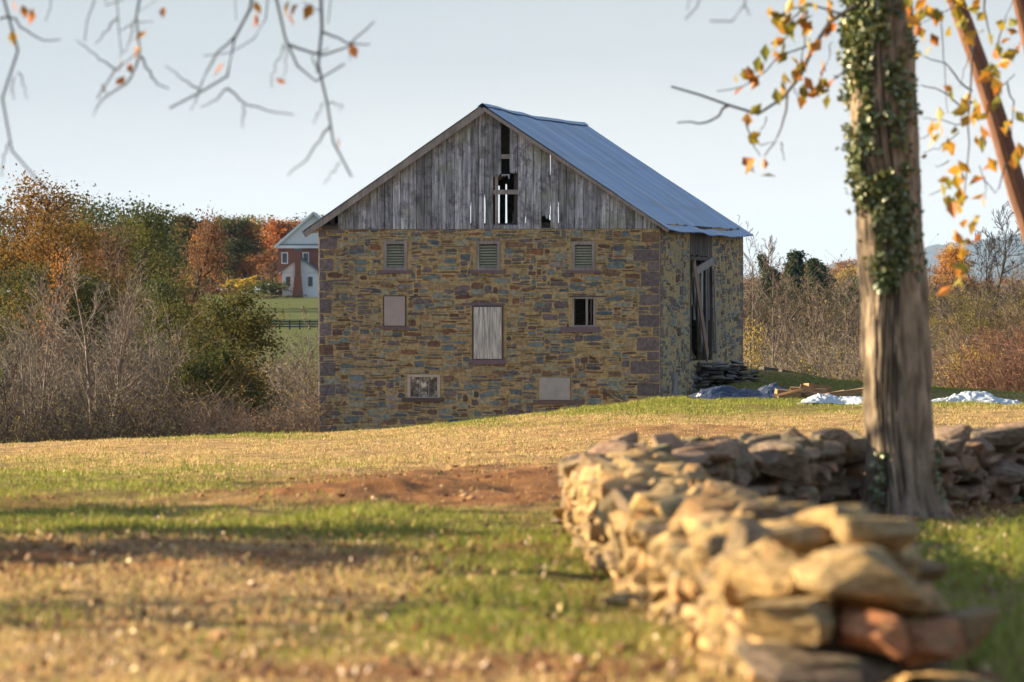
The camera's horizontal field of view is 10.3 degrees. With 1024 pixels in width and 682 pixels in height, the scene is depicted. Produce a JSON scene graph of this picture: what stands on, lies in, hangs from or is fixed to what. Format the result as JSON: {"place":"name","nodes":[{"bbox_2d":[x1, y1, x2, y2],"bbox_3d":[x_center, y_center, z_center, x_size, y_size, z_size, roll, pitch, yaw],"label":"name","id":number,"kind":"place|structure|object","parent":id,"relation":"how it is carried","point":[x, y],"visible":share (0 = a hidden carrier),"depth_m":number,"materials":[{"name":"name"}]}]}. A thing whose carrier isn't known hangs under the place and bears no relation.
{"place":"outdoors","nodes":[
{"label":"outdoors","id":0,"kind":"place"},
{"bbox_2d":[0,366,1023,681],"bbox_3d":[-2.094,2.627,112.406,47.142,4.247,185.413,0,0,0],"label":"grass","id":1,"kind":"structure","parent":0,"point":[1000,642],"depth_m":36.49,"materials":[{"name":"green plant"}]},
{"bbox_2d":[0,292,1023,681],"bbox_3d":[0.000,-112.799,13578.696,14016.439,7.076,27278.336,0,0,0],"label":"ground","id":2,"kind":"structure","parent":0,"point":[520,478],"depth_m":49.38,"materials":[{"name":"plant"}]},
{"bbox_2d":[0,328,25,442],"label":"bare tree","id":3,"kind":"object","parent":2,"relation":"on","point":[12,374],"visible":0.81,"depth_m":192.06,"materials":[{"name":"brown plant"}]},
{"bbox_2d":[0,192,41,353],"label":"tree","id":4,"kind":"object","parent":2,"relation":"on","point":[4,236],"visible":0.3,"depth_m":261.11,"materials":[{"name":"plant"}]},
{"bbox_2d":[0,196,45,321],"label":"tree","id":5,"kind":"object","parent":2,"relation":"on","point":[2,229],"visible":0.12,"depth_m":589.88,"materials":[{"name":"orange plant"}]},
{"bbox_2d":[0,252,90,428],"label":"bare tree","id":6,"kind":"object","parent":2,"relation":"on","point":[35,354],"visible":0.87,"depth_m":198.64,"materials":[{"name":"brown plant"}]},
{"bbox_2d":[0,163,106,378],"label":"tree","id":7,"kind":"object","parent":2,"relation":"on","point":[46,202],"visible":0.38,"depth_m":262.25,"materials":[{"name":"orange plant"}]},
{"bbox_2d":[27,241,84,396],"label":"tree","id":8,"kind":"object","parent":2,"relation":"on","point":[59,281],"visible":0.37,"depth_m":242.91,"materials":[{"name":"orange plant"}]},
{"bbox_2d":[0,260,125,386],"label":"tree","id":9,"kind":"object","parent":2,"relation":"on","point":[31,284],"visible":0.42,"depth_m":246.19,"materials":[{"name":"green plant"}]},
{"bbox_2d":[0,203,149,391],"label":"tree","id":10,"kind":"object","parent":2,"relation":"on","point":[46,253],"visible":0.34,"depth_m":255.12,"materials":[{"name":"plant"}]},
{"bbox_2d":[15,193,135,368],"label":"tree","id":11,"kind":"object","parent":2,"relation":"on","point":[101,259],"visible":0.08,"depth_m":274.49,"materials":[{"name":"orange plant"}]},
{"bbox_2d":[23,183,137,270],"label":"tree","id":12,"kind":"object","parent":2,"relation":"on","point":[98,210],"visible":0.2,"depth_m":637.73,"materials":[{"name":"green plant"}]},
{"bbox_2d":[6,260,157,393],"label":"tree","id":13,"kind":"object","parent":2,"relation":"on","point":[86,296],"visible":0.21,"depth_m":249.34,"materials":[{"name":"green plant"}]},
{"bbox_2d":[43,236,164,436],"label":"bare tree","id":14,"kind":"object","parent":2,"relation":"on","point":[115,353],"visible":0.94,"depth_m":195.55,"materials":[{"name":"brown plant"}]},
{"bbox_2d":[65,200,168,305],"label":"tree","id":15,"kind":"object","parent":2,"relation":"on","point":[91,218],"visible":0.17,"depth_m":575.01,"materials":[{"name":"green plant"}]},
{"bbox_2d":[80,217,160,364],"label":"tree","id":16,"kind":"object","parent":2,"relation":"on","point":[108,246],"visible":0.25,"depth_m":288.69,"materials":[{"name":"green plant"}]},
{"bbox_2d":[80,237,162,393],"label":"bare tree","id":17,"kind":"object","parent":2,"relation":"on","point":[117,255],"visible":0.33,"depth_m":225.24,"materials":[{"name":"brown plant"}]},
{"bbox_2d":[0,363,250,443],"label":"brush","id":18,"kind":"object","parent":2,"relation":"on","point":[123,426],"visible":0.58,"depth_m":186.61,"materials":[{"name":"brown plant"}]},
{"bbox_2d":[0,261,275,442],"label":"brush","id":19,"kind":"object","parent":2,"relation":"on","point":[32,365],"visible":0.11,"depth_m":211.46,"materials":[{"name":"brown plant"}]},
{"bbox_2d":[0,236,277,291],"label":"wood","id":20,"kind":"object","parent":2,"relation":"on","point":[3,277],"depth_m":1063.10,"materials":[{"name":"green plant"}]},
{"bbox_2d":[91,191,190,291],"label":"tree","id":21,"kind":"object","parent":2,"relation":"on","point":[168,239],"visible":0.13,"depth_m":651.19,"materials":[{"name":"green plant"}]},
{"bbox_2d":[96,210,201,319],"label":"tree","id":22,"kind":"object","parent":2,"relation":"on","point":[179,246],"visible":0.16,"depth_m":599.72,"materials":[{"name":"green plant"}]},
{"bbox_2d":[99,193,200,374],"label":"tree","id":23,"kind":"object","parent":2,"relation":"on","point":[150,226],"visible":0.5,"depth_m":299.70,"materials":[{"name":"green plant"}]},
{"bbox_2d":[104,280,198,423],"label":"bare tree","id":24,"kind":"object","parent":2,"relation":"on","point":[159,359],"visible":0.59,"depth_m":203.04,"materials":[{"name":"brown plant"}]},
{"bbox_2d":[124,268,216,377],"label":"tree","id":25,"kind":"object","parent":2,"relation":"on","point":[165,297],"visible":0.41,"depth_m":269.35,"materials":[{"name":"green plant"}]},
{"bbox_2d":[167,210,215,293],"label":"tree","id":26,"kind":"object","parent":2,"relation":"on","point":[183,222],"visible":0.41,"depth_m":754.14,"materials":[{"name":"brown plant"}]},
{"bbox_2d":[162,200,240,360],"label":"tree","id":27,"kind":"object","parent":2,"relation":"on","point":[210,242],"visible":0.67,"depth_m":311.11,"materials":[{"name":"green plant"}]},
{"bbox_2d":[187,236,224,294],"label":"tree","id":28,"kind":"object","parent":2,"relation":"on","point":[211,276],"visible":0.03,"depth_m":750.21,"materials":[{"name":"orange plant"}]},
{"bbox_2d":[101,320,317,328],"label":"paddock fence","id":29,"kind":"object","parent":2,"relation":"on","point":[299,324],"visible":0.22,"depth_m":561.42,"materials":[{"name":"wood"}]},
{"bbox_2d":[154,342,268,430],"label":"bush","id":30,"kind":"object","parent":2,"relation":"on","point":[214,369],"visible":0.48,"depth_m":203.37,"materials":[{"name":"green plant"}]},
{"bbox_2d":[157,279,307,427],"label":"bush","id":31,"kind":"object","parent":2,"relation":"on","point":[246,330],"visible":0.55,"depth_m":205.72,"materials":[{"name":"green plant"}]},
{"bbox_2d":[197,213,269,292],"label":"tree","id":32,"kind":"object","parent":2,"relation":"on","point":[245,246],"visible":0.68,"depth_m":736.80,"materials":[{"name":"green plant"}]},
{"bbox_2d":[192,217,277,293],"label":"tree","id":33,"kind":"object","parent":2,"relation":"on","point":[248,268],"visible":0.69,"depth_m":740.56,"materials":[{"name":"orange plant"}]},
{"bbox_2d":[222,275,260,293],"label":"tree","id":34,"kind":"object","parent":2,"relation":"on","point":[243,281],"visible":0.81,"depth_m":727.62,"materials":[{"name":"yellow plant"}]},
{"bbox_2d":[212,313,272,420],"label":"tree","id":35,"kind":"object","parent":2,"relation":"on","point":[237,351],"visible":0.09,"depth_m":217.99,"materials":[{"name":"green plant"}]},
{"bbox_2d":[164,373,352,435],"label":"brush","id":36,"kind":"object","parent":2,"relation":"on","point":[307,421],"visible":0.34,"depth_m":186.57,"materials":[{"name":"brown plant"}]},
{"bbox_2d":[251,246,277,284],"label":"tree","id":37,"kind":"object","parent":2,"relation":"on","point":[266,271],"visible":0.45,"depth_m":790.20,"materials":[{"name":"orange plant"}]},
{"bbox_2d":[233,214,295,290],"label":"tree","id":38,"kind":"object","parent":2,"relation":"on","point":[262,221],"visible":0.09,"depth_m":855.14,"materials":[{"name":"orange plant"}]},
{"bbox_2d":[241,279,291,295],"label":"bush","id":39,"kind":"object","parent":2,"relation":"on","point":[270,289],"visible":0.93,"depth_m":715.39,"materials":[{"name":"green plant"}]},
{"bbox_2d":[222,345,318,412],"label":"brush","id":40,"kind":"object","parent":2,"relation":"on","point":[288,380],"visible":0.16,"depth_m":328.36,"materials":[{"name":"brown plant"}]},
{"bbox_2d":[248,357,300,421],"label":"bare tree","id":41,"kind":"object","parent":2,"relation":"on","point":[278,385],"visible":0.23,"depth_m":240.39,"materials":[{"name":"beige plant"}]},
{"bbox_2d":[252,215,300,276],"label":"tree","id":42,"kind":"object","parent":2,"relation":"on","point":[278,231],"visible":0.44,"depth_m":798.23,"materials":[{"name":"orange plant"}]},
{"bbox_2d":[249,370,317,427],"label":"brush","id":43,"kind":"object","parent":2,"relation":"on","point":[284,403],"visible":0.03,"depth_m":229.75,"materials":[{"name":"brown plant"}]},
{"bbox_2d":[264,305,318,415],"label":"bare tree","id":44,"kind":"object","parent":2,"relation":"on","point":[297,365],"visible":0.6,"depth_m":234.79,"materials":[{"name":"brown plant"}]},
{"bbox_2d":[274,212,321,296],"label":"brick house","id":45,"kind":"structure","parent":2,"relation":"on","point":[298,259],"depth_m":719.30,"materials":[{"name":"brick"}]},
{"bbox_2d":[0,0,750,190],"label":"shade tree","id":46,"kind":"object","parent":2,"relation":"on","point":[308,11],"visible":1,"depth_m":36.65,"materials":[{"name":"grey plant"}]},
{"bbox_2d":[0,458,1023,681],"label":"fallen leaves","id":47,"kind":"object","parent":2,"relation":"on","point":[330,593],"visible":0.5,"depth_m":30.73,"materials":[{"name":"brown plant"}]},
{"bbox_2d":[0,446,1023,681],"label":"clods","id":48,"kind":"object","parent":2,"relation":"on","point":[569,675],"visible":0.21,"depth_m":30.74,"materials":[{"name":"brown soil"}]},
{"bbox_2d":[302,103,752,432],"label":"stone barn","id":49,"kind":"structure","parent":2,"relation":"on","point":[623,278],"depth_m":185.27,"materials":[{"name":"stone"}]},
{"bbox_2d":[380,295,408,328],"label":"boarded window","id":50,"kind":"structure","parent":49,"relation":"in","point":[394,306],"depth_m":185.60,"materials":[{"name":"beige wood"}]},
{"bbox_2d":[378,241,411,272],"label":"louvered window","id":51,"kind":"structure","parent":49,"relation":"in","point":[396,257],"depth_m":185.65,"materials":[{"name":"grey wood"}]},
{"bbox_2d":[402,374,443,401],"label":"cellar window","id":52,"kind":"structure","parent":49,"relation":"in","point":[420,387],"depth_m":185.46,"materials":[{"name":"grey wood"}]},
{"bbox_2d":[462,303,504,363],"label":"hatch door","id":53,"kind":"structure","parent":49,"relation":"in","point":[487,318],"depth_m":185.01,"materials":[{"name":"grey wood"}]},
{"bbox_2d":[470,241,504,272],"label":"louvered window","id":54,"kind":"structure","parent":49,"relation":"in","point":[487,252],"depth_m":185.06,"materials":[{"name":"grey wood"}]},
{"bbox_2d":[533,377,582,403],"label":"boarded cellar window","id":55,"kind":"structure","parent":49,"relation":"in","point":[552,390],"depth_m":184.61,"materials":[{"name":"grey wood"}]},
{"bbox_2d":[566,241,599,272],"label":"louvered window","id":56,"kind":"structure","parent":49,"relation":"in","point":[584,250],"depth_m":184.47,"materials":[{"name":"grey wood"}]},
{"bbox_2d":[560,296,605,331],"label":"open window","id":57,"kind":"structure","parent":49,"relation":"in","point":[575,328],"depth_m":184.43,"materials":[{"name":"grey stone"}]},
{"bbox_2d":[691,256,717,361],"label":"broken door","id":58,"kind":"structure","parent":49,"relation":"in","point":[696,270],"depth_m":192.99,"materials":[{"name":"grey wood"}]},
{"bbox_2d":[596,591,638,607],"bbox_3d":[0.601,1.396,30.514,0.262,0.110,0.315,9,-3,-23],"label":"field stone","id":59,"kind":"object","parent":2,"relation":"on","point":[622,597],"visible":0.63,"depth_m":30.41,"materials":[{"name":"beige stone"}]},
{"bbox_2d":[692,359,770,391],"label":"retaining wall","id":60,"kind":"structure","parent":2,"relation":"on","point":[710,375],"depth_m":191.84,"materials":[{"name":"stone"}]},
{"bbox_2d":[687,385,777,398],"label":"tarp","id":61,"kind":"object","parent":2,"relation":"on","point":[721,391],"visible":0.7,"depth_m":170.18,"materials":[{"name":"blue plastic"}]},
{"bbox_2d":[743,280,769,364],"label":"bare sapling","id":62,"kind":"object","parent":2,"relation":"on","point":[746,309],"visible":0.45,"depth_m":269.53,"materials":[{"name":"brown plant"}]},
{"bbox_2d":[743,316,774,368],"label":"bush","id":63,"kind":"object","parent":2,"relation":"on","point":[750,347],"visible":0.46,"depth_m":262.40,"materials":[{"name":"yellow plant"}]},
{"bbox_2d":[743,300,774,364],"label":"bare sapling","id":64,"kind":"object","parent":2,"relation":"on","point":[761,346],"visible":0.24,"depth_m":306.96,"materials":[{"name":"brown plant"}]},
{"bbox_2d":[736,215,792,365],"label":"bare tree","id":65,"kind":"object","parent":2,"relation":"on","point":[752,266],"visible":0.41,"depth_m":300.50,"materials":[{"name":"beige plant"}]},
{"bbox_2d":[758,383,786,394],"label":"tarp","id":66,"kind":"object","parent":2,"relation":"on","point":[769,388],"visible":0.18,"depth_m":173.16,"materials":[{"name":"blue plastic"}]},
{"bbox_2d":[749,266,799,340],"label":"cedar tree","id":67,"kind":"object","parent":2,"relation":"on","point":[769,283],"visible":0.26,"depth_m":400.80,"materials":[{"name":"green plant"}]},
{"bbox_2d":[743,235,808,367],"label":"bare tree","id":68,"kind":"object","parent":2,"relation":"on","point":[772,303],"visible":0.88,"depth_m":291.59,"materials":[{"name":"brown plant"}]},
{"bbox_2d":[552,443,1001,681],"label":"dry stone wall","id":69,"kind":"structure","parent":2,"relation":"on","point":[750,585],"depth_m":23.17,"materials":[{"name":"beige stone"}]},
{"bbox_2d":[765,275,798,363],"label":"bare sapling","id":70,"kind":"object","parent":2,"relation":"on","point":[779,315],"visible":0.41,"depth_m":343.94,"materials":[{"name":"brown plant"}]},
{"bbox_2d":[551,421,1023,524],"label":"dry stone wall","id":71,"kind":"structure","parent":2,"relation":"on","point":[820,468],"depth_m":48.61,"materials":[{"name":"grey stone"}]},
{"bbox_2d":[758,270,816,370],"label":"bare sapling","id":72,"kind":"object","parent":2,"relation":"on","point":[787,341],"visible":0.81,"depth_m":270.71,"materials":[{"name":"brown plant"}]},
{"bbox_2d":[778,294,809,369],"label":"bare sapling","id":73,"kind":"object","parent":2,"relation":"on","point":[796,333],"visible":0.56,"depth_m":307.90,"materials":[{"name":"brown plant"}]},
{"bbox_2d":[781,249,811,331],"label":"cedar tree","id":74,"kind":"object","parent":2,"relation":"on","point":[799,255],"visible":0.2,"depth_m":430.57,"materials":[{"name":"green plant"}]},
{"bbox_2d":[783,262,815,330],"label":"cedar tree","id":75,"kind":"object","parent":2,"relation":"on","point":[791,271],"visible":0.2,"depth_m":425.05,"materials":[{"name":"green plant"}]},
{"bbox_2d":[791,274,818,355],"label":"bare sapling","id":76,"kind":"object","parent":2,"relation":"on","point":[798,290],"visible":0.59,"depth_m":344.50,"materials":[{"name":"brown plant"}]},
{"bbox_2d":[671,0,956,519],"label":"ivy tree","id":77,"kind":"object","parent":2,"relation":"on","point":[913,417],"visible":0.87,"depth_m":48.73,"materials":[{"name":"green plant"}]},
{"bbox_2d":[834,0,947,517],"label":"ivy","id":78,"kind":"object","parent":77,"relation":"attached to","point":[888,270],"visible":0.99,"depth_m":48.70,"materials":[{"name":"green plant"}]},
{"bbox_2d":[796,274,838,361],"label":"bare sapling","id":79,"kind":"object","parent":2,"relation":"on","point":[821,312],"visible":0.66,"depth_m":309.11,"materials":[{"name":"brown plant"}]},
{"bbox_2d":[797,280,842,375],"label":"bare sapling","id":80,"kind":"object","parent":2,"relation":"on","point":[816,319],"visible":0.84,"depth_m":271.59,"materials":[{"name":"brown plant"}]},
{"bbox_2d":[804,257,835,316],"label":"cedar tree","id":81,"kind":"object","parent":2,"relation":"on","point":[811,263],"visible":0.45,"depth_m":450.57,"materials":[{"name":"green plant"}]},
{"bbox_2d":[798,393,862,404],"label":"tarp","id":82,"kind":"object","parent":2,"relation":"on","point":[827,398],"visible":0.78,"depth_m":160.56,"materials":[{"name":"white plastic"}]},
{"bbox_2d":[829,387,863,396],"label":"plank","id":83,"kind":"object","parent":2,"relation":"on","point":[849,392],"visible":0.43,"depth_m":164.81,"materials":[{"name":"brown wood"}]},
{"bbox_2d":[834,278,861,377],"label":"bare sapling","id":84,"kind":"object","parent":2,"relation":"on","point":[848,315],"visible":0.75,"depth_m":272.85,"materials":[{"name":"brown plant"}]},
{"bbox_2d":[743,261,1023,386],"bbox_3d":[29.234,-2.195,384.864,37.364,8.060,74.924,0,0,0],"label":"brush","id":85,"kind":"object","parent":2,"relation":"on","point":[838,310],"visible":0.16,"depth_m":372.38,"materials":[{"name":"brown plant"}]},
{"bbox_2d":[743,234,1023,334],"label":"brush","id":86,"kind":"object","parent":2,"relation":"on","point":[840,288],"visible":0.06,"depth_m":457.94,"materials":[{"name":"brown plant"}]},
{"bbox_2d":[743,332,1023,390],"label":"brush","id":87,"kind":"object","parent":2,"relation":"on","point":[856,372],"visible":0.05,"depth_m":221.95,"materials":[{"name":"brown plant"}]},
{"bbox_2d":[929,285,946,366],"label":"bare sapling","id":88,"kind":"object","parent":2,"relation":"on","point":[935,333],"visible":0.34,"depth_m":274.26,"materials":[{"name":"brown plant"}]},
{"bbox_2d":[930,281,959,372],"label":"bare sapling","id":89,"kind":"object","parent":2,"relation":"on","point":[939,313],"visible":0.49,"depth_m":346.59,"materials":[{"name":"brown plant"}]},
{"bbox_2d":[934,286,976,369],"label":"bare sapling","id":90,"kind":"object","parent":2,"relation":"on","point":[957,325],"visible":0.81,"depth_m":274.06,"materials":[{"name":"brown plant"}]},
{"bbox_2d":[928,242,984,309],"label":"tree","id":91,"kind":"object","parent":2,"relation":"on","point":[953,253],"visible":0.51,"depth_m":470.17,"materials":[{"name":"orange plant"}]},
{"bbox_2d":[929,286,993,341],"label":"tree","id":92,"kind":"object","parent":2,"relation":"on","point":[956,301],"visible":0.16,"depth_m":389.86,"materials":[{"name":"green plant"}]},
{"bbox_2d":[903,0,1023,296],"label":"leaning tree","id":93,"kind":"object","parent":2,"relation":"on","point":[1009,155],"visible":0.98,"depth_m":47.48,"materials":[{"name":"yellow plant"}]},
{"bbox_2d":[932,340,1003,390],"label":"bush","id":94,"kind":"object","parent":2,"relation":"on","point":[957,359],"visible":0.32,"depth_m":222.43,"materials":[{"name":"brown plant"}]},
{"bbox_2d":[929,305,1010,366],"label":"bush","id":95,"kind":"object","parent":2,"relation":"on","point":[975,324],"visible":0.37,"depth_m":330.61,"materials":[{"name":"brown plant"}]},
{"bbox_2d":[931,295,1023,391],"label":"brush","id":96,"kind":"object","parent":2,"relation":"on","point":[1019,381],"visible":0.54,"depth_m":217.01,"materials":[{"name":"red plant"}]},
{"bbox_2d":[932,391,1023,403],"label":"tarp","id":97,"kind":"object","parent":2,"relation":"on","point":[984,396],"visible":0.66,"depth_m":172.64,"materials":[{"name":"white plastic"}]},
{"bbox_2d":[965,280,1000,358],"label":"bare sapling","id":98,"kind":"object","parent":2,"relation":"on","point":[982,310],"visible":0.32,"depth_m":311.24,"materials":[{"name":"brown plant"}]},
{"bbox_2d":[947,293,1023,342],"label":"tree","id":99,"kind":"object","parent":2,"relation":"on","point":[984,311],"visible":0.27,"depth_m":379.85,"materials":[{"name":"brown plant"}]},
{"bbox_2d":[968,669,1004,681],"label":"field stone","id":100,"kind":"object","parent":2,"relation":"on","point":[983,672],"visible":0.65,"depth_m":22.86,"materials":[{"name":"stone"}]},
{"bbox_2d":[966,226,1007,302],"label":"bare tree","id":101,"kind":"object","parent":2,"relation":"on","point":[986,266],"visible":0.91,"depth_m":431.78,"materials":[{"name":"brown plant"}]},
{"bbox_2d":[970,322,1023,372],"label":"bush","id":102,"kind":"object","parent":2,"relation":"on","point":[993,333],"visible":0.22,"depth_m":299.24,"materials":[{"name":"orange plant"}]},
{"bbox_2d":[981,200,1023,317],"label":"bare tree","id":103,"kind":"object","parent":2,"relation":"on","point":[1005,255],"visible":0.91,"depth_m":428.81,"materials":[{"name":"brown plant"}]},
{"bbox_2d":[987,300,1023,335],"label":"tree","id":104,"kind":"object","parent":2,"relation":"on","point":[1020,315],"visible":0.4,"depth_m":370.17,"materials":[{"name":"beige plant"}]},
{"bbox_2d":[994,289,1019,350],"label":"bare sapling","id":105,"kind":"object","parent":2,"relation":"on","point":[1005,311],"visible":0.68,"depth_m":347.88,"materials":[{"name":"brown plant"}]},
{"bbox_2d":[0,0,1023,290],"label":"sky","id":106,"kind":"structure","parent":0,"point":[612,67],"materials":[{"name":"blue"}]},
{"bbox_2d":[751,233,1023,286],"bbox_3d":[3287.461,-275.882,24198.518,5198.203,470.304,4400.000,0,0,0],"label":"hill","id":107,"kind":"structure","parent":0,"point":[930,254],"depth_m":23782.70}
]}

